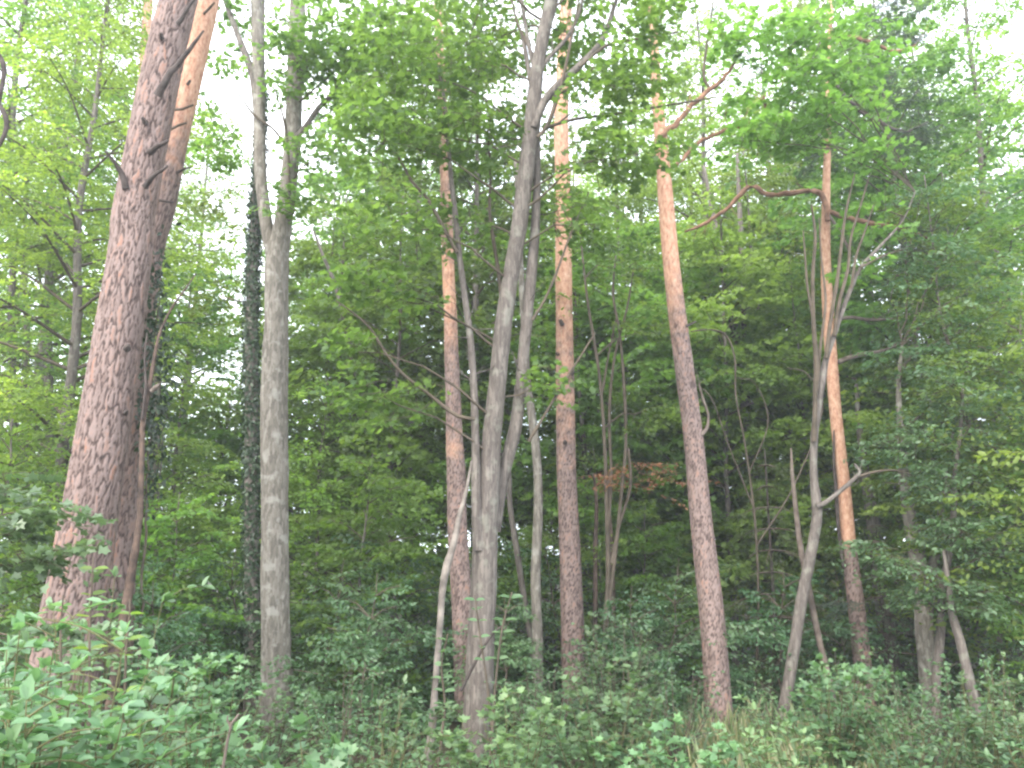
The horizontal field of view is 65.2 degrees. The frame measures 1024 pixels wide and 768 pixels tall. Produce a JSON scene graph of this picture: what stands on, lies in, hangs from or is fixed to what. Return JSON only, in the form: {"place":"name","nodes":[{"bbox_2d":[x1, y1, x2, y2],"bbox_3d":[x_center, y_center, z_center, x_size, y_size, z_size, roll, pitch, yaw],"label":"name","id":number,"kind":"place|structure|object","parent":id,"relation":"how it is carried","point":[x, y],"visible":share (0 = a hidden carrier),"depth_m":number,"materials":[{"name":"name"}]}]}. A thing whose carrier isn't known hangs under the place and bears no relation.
{"place":"outdoors","nodes":[
{"label":"outdoors","id":0,"kind":"place"},
{"bbox_2d":[0,0,1023,555],"label":"sky","id":1,"kind":"structure","parent":0,"point":[221,91],"materials":[{"name":"white"}]},
{"bbox_2d":[6,556,1023,767],"bbox_3d":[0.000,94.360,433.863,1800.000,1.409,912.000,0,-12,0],"label":"ground","id":2,"kind":"structure","parent":0,"point":[453,725],"depth_m":12.44,"materials":[{"name":"green plant"}]},
{"bbox_2d":[0,666,108,767],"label":"shrub","id":3,"kind":"object","parent":2,"relation":"on","point":[13,732],"visible":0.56,"depth_m":2.87,"materials":[{"name":"green plant"}]},
{"bbox_2d":[0,53,118,694],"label":"maple tree","id":4,"kind":"object","parent":2,"relation":"on","point":[40,558],"visible":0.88,"depth_m":7.17,"materials":[{"name":"green plant"}]},
{"bbox_2d":[0,379,181,697],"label":"young beech","id":5,"kind":"object","parent":2,"relation":"on","point":[52,492],"visible":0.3,"depth_m":13.67,"materials":[{"name":"green plant"}]},
{"bbox_2d":[0,0,196,544],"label":"beech tree","id":6,"kind":"object","parent":2,"relation":"on","point":[24,17],"visible":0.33,"depth_m":18.79,"materials":[{"name":"green plant"}]},
{"bbox_2d":[11,0,203,764],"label":"pine tree","id":7,"kind":"object","parent":2,"relation":"on","point":[96,471],"visible":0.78,"depth_m":9.66,"materials":[{"name":"brown plant"}]},
{"bbox_2d":[134,223,185,733],"bbox_3d":[-4.588,1.188,9.957,0.700,6.920,0.743,-9,-15,36],"label":"ivy plant","id":8,"kind":"object","parent":7,"relation":"attached to","point":[151,423],"visible":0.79,"depth_m":10.18,"materials":[{"name":"green plant"}]},
{"bbox_2d":[0,566,215,767],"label":"shrub","id":9,"kind":"object","parent":2,"relation":"on","point":[150,688],"visible":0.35,"depth_m":4.44,"materials":[{"name":"green plant"}]},
{"bbox_2d":[2,554,219,727],"bbox_3d":[-5.928,4.029,12.016,3.155,2.945,3.190,-8,-15,35],"label":"bush","id":10,"kind":"object","parent":2,"relation":"on","point":[156,569],"visible":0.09,"depth_m":12.15,"materials":[{"name":"green plant"}]},
{"bbox_2d":[0,0,245,615],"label":"beech tree","id":11,"kind":"object","parent":2,"relation":"on","point":[56,278],"visible":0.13,"depth_m":22.23,"materials":[{"name":"green plant"}]},
{"bbox_2d":[0,66,245,504],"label":"beech tree","id":12,"kind":"object","parent":2,"relation":"on","point":[180,195],"visible":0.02,"depth_m":25.29,"materials":[{"name":"green plant"}]},
{"bbox_2d":[0,597,250,767],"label":"shrub","id":13,"kind":"object","parent":2,"relation":"on","point":[27,687],"visible":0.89,"depth_m":3.01,"materials":[{"name":"green plant"}]},
{"bbox_2d":[7,412,243,663],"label":"young beech","id":14,"kind":"object","parent":2,"relation":"on","point":[203,519],"visible":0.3,"depth_m":15.25,"materials":[{"name":"green plant"}]},
{"bbox_2d":[51,709,205,767],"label":"shrub","id":15,"kind":"object","parent":2,"relation":"on","point":[106,754],"visible":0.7,"depth_m":3.08,"materials":[{"name":"green plant"}]},
{"bbox_2d":[0,0,264,611],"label":"beech tree","id":16,"kind":"object","parent":2,"relation":"on","point":[76,248],"visible":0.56,"depth_m":15.57,"materials":[{"name":"green plant"}]},
{"bbox_2d":[99,274,195,749],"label":"dead tree","id":17,"kind":"object","parent":2,"relation":"on","point":[149,389],"visible":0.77,"depth_m":9.20,"materials":[{"name":"wood"}]},
{"bbox_2d":[23,588,278,767],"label":"bush","id":18,"kind":"object","parent":2,"relation":"on","point":[175,647],"visible":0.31,"depth_m":9.86,"materials":[{"name":"green plant"}]},
{"bbox_2d":[99,0,219,749],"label":"pine tree","id":19,"kind":"object","parent":2,"relation":"on","point":[205,17],"visible":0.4,"depth_m":11.04,"materials":[{"name":"brown plant"}]},
{"bbox_2d":[61,95,264,618],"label":"beech tree","id":20,"kind":"object","parent":2,"relation":"on","point":[194,172],"visible":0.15,"depth_m":32.04,"materials":[{"name":"green plant"}]},
{"bbox_2d":[35,250,300,643],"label":"young maple","id":21,"kind":"object","parent":2,"relation":"on","point":[213,350],"visible":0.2,"depth_m":20.49,"materials":[{"name":"green plant"}]},
{"bbox_2d":[132,493,256,705],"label":"young maple","id":22,"kind":"object","parent":2,"relation":"on","point":[180,513],"visible":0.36,"depth_m":13.39,"materials":[{"name":"green plant"}]},
{"bbox_2d":[122,652,271,767],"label":"shrub","id":23,"kind":"object","parent":2,"relation":"on","point":[188,759],"visible":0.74,"depth_m":5.96,"materials":[{"name":"green plant"}]},
{"bbox_2d":[175,0,271,709],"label":"ivy clad tree","id":24,"kind":"object","parent":2,"relation":"on","point":[250,430],"visible":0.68,"depth_m":13.91,"materials":[{"name":"green plant"}]},
{"bbox_2d":[138,379,328,645],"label":"young beech","id":25,"kind":"object","parent":2,"relation":"on","point":[187,453],"visible":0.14,"depth_m":19.19,"materials":[{"name":"green plant"}]},
{"bbox_2d":[151,548,317,707],"bbox_3d":[-4.802,4.301,13.688,3.190,2.945,3.155,2,-12,-8],"label":"bush","id":26,"kind":"object","parent":2,"relation":"on","point":[227,631],"visible":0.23,"depth_m":13.46,"materials":[{"name":"green plant"}]},
{"bbox_2d":[213,686,322,767],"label":"shrub","id":27,"kind":"object","parent":2,"relation":"on","point":[282,756],"visible":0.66,"depth_m":8.76,"materials":[{"name":"green plant"}]},
{"bbox_2d":[216,711,360,767],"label":"shrub","id":28,"kind":"object","parent":2,"relation":"on","point":[341,759],"visible":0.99,"depth_m":4.49,"materials":[{"name":"green plant"}]},
{"bbox_2d":[162,183,443,651],"bbox_3d":[-4.793,0.687,21.082,7.579,12.842,7.118,-4,-12,16],"label":"young maple","id":29,"kind":"object","parent":2,"relation":"on","point":[308,250],"visible":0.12,"depth_m":20.87,"materials":[{"name":"green plant"}]},
{"bbox_2d":[166,371,446,680],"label":"young beech","id":30,"kind":"object","parent":2,"relation":"on","point":[296,562],"visible":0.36,"depth_m":16.33,"materials":[{"name":"green plant"}]},
{"bbox_2d":[186,0,454,727],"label":"maple tree","id":31,"kind":"object","parent":2,"relation":"on","point":[274,559],"visible":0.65,"depth_m":13.07,"materials":[{"name":"grey plant"}]},
{"bbox_2d":[222,560,428,719],"bbox_3d":[-2.774,4.132,12.723,2.839,2.651,2.871,-7,-14,29],"label":"bush","id":32,"kind":"object","parent":2,"relation":"on","point":[375,626],"visible":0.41,"depth_m":12.55,"materials":[{"name":"green plant"}]},
{"bbox_2d":[220,184,443,656],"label":"hornbeam tree","id":33,"kind":"object","parent":2,"relation":"on","point":[343,243],"visible":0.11,"depth_m":19.89,"materials":[{"name":"green plant"}]},
{"bbox_2d":[284,655,406,767],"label":"shrub","id":34,"kind":"object","parent":2,"relation":"on","point":[342,727],"visible":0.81,"depth_m":8.43,"materials":[{"name":"green plant"}]},
{"bbox_2d":[249,450,451,708],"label":"young maple","id":35,"kind":"object","parent":2,"relation":"on","point":[383,558],"visible":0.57,"depth_m":13.64,"materials":[{"name":"green plant"}]},
{"bbox_2d":[259,574,464,753],"bbox_3d":[-1.985,3.919,11.157,2.682,2.503,2.711,8,-14,-32],"label":"bush","id":36,"kind":"object","parent":2,"relation":"on","point":[368,652],"visible":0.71,"depth_m":10.98,"materials":[{"name":"green plant"}]},
{"bbox_2d":[224,48,509,618],"bbox_3d":[-4.555,-1.897,27.419,9.682,20.600,8.940,-12,-17,44],"label":"maple tree","id":37,"kind":"object","parent":2,"relation":"on","point":[340,185],"visible":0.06,"depth_m":27.41,"materials":[{"name":"green plant"}]},
{"bbox_2d":[290,533,453,714],"bbox_3d":[-2.074,4.165,13.687,3.470,3.240,3.509,0,-12,-1],"label":"bush","id":38,"kind":"object","parent":2,"relation":"on","point":[426,690],"visible":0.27,"depth_m":13.57,"materials":[{"name":"green plant"}]},
{"bbox_2d":[283,674,460,767],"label":"shrub","id":39,"kind":"object","parent":2,"relation":"on","point":[398,740],"visible":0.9,"depth_m":6.33,"materials":[{"name":"green plant"}]},
{"bbox_2d":[236,0,512,638],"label":"beech tree","id":40,"kind":"object","parent":2,"relation":"on","point":[432,175],"visible":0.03,"depth_m":25.61,"materials":[{"name":"green plant"}]},
{"bbox_2d":[223,188,534,675],"bbox_3d":[-2.728,0.893,17.902,6.591,11.167,6.189,-3,-12,14],"label":"young maple","id":41,"kind":"object","parent":2,"relation":"on","point":[392,438],"visible":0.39,"depth_m":17.37,"materials":[{"name":"green plant"}]},
{"bbox_2d":[292,388,556,666],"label":"young beech","id":42,"kind":"object","parent":2,"relation":"on","point":[440,485],"visible":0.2,"depth_m":17.18,"materials":[{"name":"green plant"}]},
{"bbox_2d":[424,460,471,767],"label":"dead tree","id":43,"kind":"object","parent":2,"relation":"on","point":[442,591],"visible":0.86,"depth_m":9.25,"materials":[{"name":"grey wood"}]},
{"bbox_2d":[434,1,470,718],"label":"pine tree","id":44,"kind":"object","parent":2,"relation":"on","point":[460,578],"visible":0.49,"depth_m":12.88,"materials":[{"name":"brown plant"}]},
{"bbox_2d":[298,0,656,572],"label":"maple tree","id":45,"kind":"object","parent":2,"relation":"on","point":[477,283],"visible":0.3,"depth_m":18.91,"materials":[{"name":"green plant"}]},
{"bbox_2d":[429,685,571,767],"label":"shrub","id":46,"kind":"object","parent":2,"relation":"on","point":[463,744],"visible":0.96,"depth_m":6.42,"materials":[{"name":"green plant"}]},
{"bbox_2d":[425,593,578,737],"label":"bush","id":47,"kind":"object","parent":2,"relation":"on","point":[528,660],"visible":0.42,"depth_m":11.78,"materials":[{"name":"green plant"}]},
{"bbox_2d":[303,0,726,762],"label":"maple tree","id":48,"kind":"object","parent":2,"relation":"on","point":[491,468],"visible":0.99,"depth_m":10.27,"materials":[{"name":"green plant"}]},
{"bbox_2d":[7,637,1023,767],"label":"undergrowth","id":49,"kind":"object","parent":2,"relation":"on","point":[415,756],"visible":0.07,"depth_m":10.27,"materials":[{"name":"green plant"}]},
{"bbox_2d":[485,656,593,767],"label":"shrub","id":50,"kind":"object","parent":2,"relation":"on","point":[534,691],"visible":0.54,"depth_m":9.04,"materials":[{"name":"green plant"}]},
{"bbox_2d":[502,161,590,706],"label":"beech tree","id":51,"kind":"object","parent":2,"relation":"on","point":[536,608],"visible":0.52,"depth_m":13.85,"materials":[{"name":"grey plant"}]},
{"bbox_2d":[445,475,649,677],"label":"young maple","id":52,"kind":"object","parent":2,"relation":"on","point":[528,495],"visible":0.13,"depth_m":16.45,"materials":[{"name":"green plant"}]},
{"bbox_2d":[494,538,637,701],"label":"bush","id":53,"kind":"object","parent":2,"relation":"on","point":[546,620],"visible":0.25,"depth_m":15.04,"materials":[{"name":"green plant"}]},
{"bbox_2d":[554,0,586,716],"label":"pine tree","id":54,"kind":"object","parent":2,"relation":"on","point":[571,598],"visible":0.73,"depth_m":13.91,"materials":[{"name":"brown plant"}]},
{"bbox_2d":[433,181,727,644],"bbox_3d":[1.506,0.687,18.030,6.499,11.725,6.920,-3,-12,12],"label":"young maple","id":55,"kind":"object","parent":2,"relation":"on","point":[548,268],"visible":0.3,"depth_m":16.86,"materials":[{"name":"green plant"}]},
{"bbox_2d":[525,651,674,767],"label":"shrub","id":56,"kind":"object","parent":2,"relation":"on","point":[620,712],"visible":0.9,"depth_m":6.57,"materials":[{"name":"green plant"}]},
{"bbox_2d":[497,444,732,680],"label":"young beech","id":57,"kind":"object","parent":2,"relation":"on","point":[551,541],"visible":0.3,"depth_m":15.66,"materials":[{"name":"green plant"}]},
{"bbox_2d":[549,611,681,758],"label":"shrub","id":58,"kind":"object","parent":2,"relation":"on","point":[605,677],"visible":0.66,"depth_m":10.01,"materials":[{"name":"green plant"}]},
{"bbox_2d":[510,87,731,617],"bbox_3d":[3.550,-1.054,25.168,9.130,18.154,7.448,5,-13,-22],"label":"beech tree","id":59,"kind":"object","parent":2,"relation":"on","point":[636,209],"visible":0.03,"depth_m":25.17,"materials":[{"name":"green plant"}]},
{"bbox_2d":[515,221,752,676],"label":"young maple","id":60,"kind":"object","parent":2,"relation":"on","point":[633,245],"visible":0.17,"depth_m":18.06,"materials":[{"name":"green plant"}]},
{"bbox_2d":[553,589,721,731],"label":"bush","id":61,"kind":"object","parent":2,"relation":"on","point":[659,666],"visible":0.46,"depth_m":11.77,"materials":[{"name":"green plant"}]},
{"bbox_2d":[578,232,719,716],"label":"hazel tree","id":62,"kind":"object","parent":2,"relation":"on","point":[609,581],"visible":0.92,"depth_m":13.48,"materials":[{"name":"green plant"}]},
{"bbox_2d":[555,505,744,702],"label":"young maple","id":63,"kind":"object","parent":2,"relation":"on","point":[631,581],"visible":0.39,"depth_m":15.09,"materials":[{"name":"green plant"}]},
{"bbox_2d":[588,712,738,767],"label":"shrub","id":64,"kind":"object","parent":2,"relation":"on","point":[662,760],"visible":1,"depth_m":5.96,"materials":[{"name":"green plant"}]},
{"bbox_2d":[568,560,781,732],"bbox_3d":[2.603,4.147,12.473,2.997,2.798,3.030,-10,-16,40],"label":"bush","id":65,"kind":"object","parent":2,"relation":"on","point":[693,638],"visible":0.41,"depth_m":12.40,"materials":[{"name":"green plant"}]},
{"bbox_2d":[631,659,739,767],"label":"shrub","id":66,"kind":"object","parent":2,"relation":"on","point":[667,714],"visible":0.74,"depth_m":9.56,"materials":[{"name":"green plant"}]},
{"bbox_2d":[545,220,833,682],"bbox_3d":[4.044,1.207,18.491,6.591,11.167,6.189,-1,-12,5],"label":"young maple","id":67,"kind":"object","parent":2,"relation":"on","point":[695,275],"visible":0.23,"depth_m":17.78,"materials":[{"name":"green plant"}]},
{"bbox_2d":[648,0,768,730],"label":"pine tree","id":68,"kind":"object","parent":2,"relation":"on","point":[711,609],"visible":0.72,"depth_m":12.31,"materials":[{"name":"brown plant"}]},
{"bbox_2d":[579,0,882,660],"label":"beech tree","id":69,"kind":"object","parent":2,"relation":"on","point":[703,116],"visible":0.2,"depth_m":23.94,"materials":[{"name":"green plant"}]},
{"bbox_2d":[588,183,885,684],"bbox_3d":[4.701,0.939,17.366,6.189,11.167,6.591,-4,-13,20],"label":"young maple","id":70,"kind":"object","parent":2,"relation":"on","point":[750,297],"visible":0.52,"depth_m":16.79,"materials":[{"name":"green plant"}]},
{"bbox_2d":[691,329,822,710],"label":"dead tree","id":71,"kind":"object","parent":2,"relation":"on","point":[757,542],"visible":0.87,"depth_m":13.99,"materials":[{"name":"grey wood"}]},
{"bbox_2d":[665,457,876,691],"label":"young maple","id":72,"kind":"object","parent":2,"relation":"on","point":[719,552],"visible":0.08,"depth_m":16.82,"materials":[{"name":"green plant"}]},
{"bbox_2d":[695,693,853,767],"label":"shrub","id":73,"kind":"object","parent":2,"relation":"on","point":[770,749],"visible":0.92,"depth_m":6.38,"materials":[{"name":"green plant"}]},
{"bbox_2d":[628,129,925,659],"bbox_3d":[6.441,0.074,20.050,7.125,13.986,5.917,-6,-13,25],"label":"hornbeam tree","id":74,"kind":"object","parent":2,"relation":"on","point":[760,181],"visible":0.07,"depth_m":20.71,"materials":[{"name":"green plant"}]},
{"bbox_2d":[686,568,875,726],"bbox_3d":[4.459,4.357,13.089,2.839,2.651,2.871,1,-12,-4],"label":"bush","id":75,"kind":"object","parent":2,"relation":"on","point":[778,626],"visible":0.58,"depth_m":12.92,"materials":[{"name":"green plant"}]},
{"bbox_2d":[720,449,872,712],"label":"young spruce","id":76,"kind":"object","parent":2,"relation":"on","point":[770,550],"visible":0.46,"depth_m":14.15,"materials":[{"name":"green plant"}]},
{"bbox_2d":[672,421,922,682],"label":"young beech","id":77,"kind":"object","parent":2,"relation":"on","point":[828,491],"visible":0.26,"depth_m":16.09,"materials":[{"name":"green plant"}]},
{"bbox_2d":[696,211,902,644],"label":"young maple","id":78,"kind":"object","parent":2,"relation":"on","point":[800,309],"visible":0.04,"depth_m":21.34,"materials":[{"name":"green plant"}]},
{"bbox_2d":[690,0,926,726],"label":"hornbeam tree","id":79,"kind":"object","parent":2,"relation":"on","point":[821,107],"visible":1,"depth_m":13.29,"materials":[{"name":"green plant"}]},
{"bbox_2d":[684,0,967,717],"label":"pine tree","id":80,"kind":"object","parent":2,"relation":"on","point":[855,603],"visible":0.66,"depth_m":14.94,"materials":[{"name":"brown plant"}]},
{"bbox_2d":[754,652,903,767],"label":"shrub","id":81,"kind":"object","parent":2,"relation":"on","point":[848,755],"visible":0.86,"depth_m":7.46,"materials":[{"name":"green plant"}]},
{"bbox_2d":[702,259,957,671],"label":"young maple","id":82,"kind":"object","parent":2,"relation":"on","point":[781,382],"visible":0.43,"depth_m":16.84,"materials":[{"name":"green plant"}]},
{"bbox_2d":[655,0,1023,643],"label":"beech tree","id":83,"kind":"object","parent":2,"relation":"on","point":[801,5],"visible":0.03,"depth_m":26.01,"materials":[{"name":"green plant"}]},
{"bbox_2d":[762,567,918,712],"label":"bush","id":84,"kind":"object","parent":2,"relation":"on","point":[874,643],"visible":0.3,"depth_m":14.29,"materials":[{"name":"green plant"}]},
{"bbox_2d":[735,8,1023,668],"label":"maple tree","id":85,"kind":"object","parent":2,"relation":"on","point":[785,198],"visible":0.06,"depth_m":20.59,"materials":[{"name":"green plant"}]},
{"bbox_2d":[736,0,1023,693],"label":"maple tree","id":86,"kind":"object","parent":2,"relation":"on","point":[945,61],"visible":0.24,"depth_m":17.45,"materials":[{"name":"green plant"}]},
{"bbox_2d":[855,383,904,706],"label":"tree trunk","id":87,"kind":"object","parent":2,"relation":"on","point":[896,663],"visible":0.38,"depth_m":15.20,"materials":[{"name":"brown plant"}]},
{"bbox_2d":[826,496,967,709],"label":"young spruce","id":88,"kind":"object","parent":2,"relation":"on","point":[881,597],"visible":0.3,"depth_m":14.59,"materials":[{"name":"green plant"}]},
{"bbox_2d":[779,425,1019,683],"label":"young beech","id":89,"kind":"object","parent":2,"relation":"on","point":[884,538],"visible":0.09,"depth_m":15.21,"materials":[{"name":"green plant"}]},
{"bbox_2d":[799,3,1023,660],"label":"beech tree","id":90,"kind":"object","parent":2,"relation":"on","point":[940,88],"visible":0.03,"depth_m":22.50,"materials":[{"name":"green plant"}]},
{"bbox_2d":[832,693,996,767],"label":"shrub","id":91,"kind":"object","parent":2,"relation":"on","point":[902,749],"visible":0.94,"depth_m":6.96,"materials":[{"name":"green plant"}]},
{"bbox_2d":[852,649,978,767],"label":"shrub","id":92,"kind":"object","parent":2,"relation":"on","point":[914,712],"visible":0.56,"depth_m":8.88,"materials":[{"name":"green plant"}]},
{"bbox_2d":[810,0,1023,544],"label":"beech tree","id":93,"kind":"object","parent":2,"relation":"on","point":[987,30],"visible":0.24,"depth_m":19.63,"materials":[{"name":"green plant"}]},
{"bbox_2d":[824,356,1023,733],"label":"hazel tree","id":94,"kind":"object","parent":2,"relation":"on","point":[953,522],"visible":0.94,"depth_m":11.85,"materials":[{"name":"green plant"}]},
{"bbox_2d":[839,154,1023,657],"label":"hornbeam tree","id":95,"kind":"object","parent":2,"relation":"on","point":[882,399],"visible":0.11,"depth_m":15.85,"materials":[{"name":"green plant"}]},
{"bbox_2d":[840,292,1023,662],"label":"young beech","id":96,"kind":"object","parent":2,"relation":"on","point":[989,464],"visible":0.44,"depth_m":12.62,"materials":[{"name":"green plant"}]},
{"bbox_2d":[841,151,1023,725],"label":"beech tree","id":97,"kind":"object","parent":2,"relation":"on","point":[925,638],"visible":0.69,"depth_m":13.61,"materials":[{"name":"green plant"}]},
{"bbox_2d":[845,167,1023,725],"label":"hornbeam tree","id":98,"kind":"object","parent":2,"relation":"on","point":[954,303],"visible":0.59,"depth_m":13.43,"materials":[{"name":"green plant"}]},
{"bbox_2d":[871,450,1023,711],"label":"young maple","id":99,"kind":"object","parent":2,"relation":"on","point":[971,628],"visible":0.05,"depth_m":14.34,"materials":[{"name":"green plant"}]},
{"bbox_2d":[895,653,1022,767],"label":"shrub","id":100,"kind":"object","parent":2,"relation":"on","point":[948,689],"visible":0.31,"depth_m":9.77,"materials":[{"name":"green plant"}]},
{"bbox_2d":[897,434,1023,694],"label":"young beech","id":101,"kind":"object","parent":2,"relation":"on","point":[1019,578],"visible":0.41,"depth_m":12.51,"materials":[{"name":"green plant"}]},
{"bbox_2d":[942,550,988,743],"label":"dead tree","id":102,"kind":"object","parent":2,"relation":"on","point":[963,656],"visible":0.62,"depth_m":11.23,"materials":[{"name":"grey wood"}]},
{"bbox_2d":[927,652,1023,767],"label":"shrub","id":103,"kind":"object","parent":2,"relation":"on","point":[1008,705],"visible":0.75,"depth_m":7.03,"materials":[{"name":"green plant"}]},
{"bbox_2d":[137,689,989,767],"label":"grass","id":104,"kind":"structure","parent":0,"point":[705,743],"depth_m":9.99,"materials":[{"name":"green plant"}]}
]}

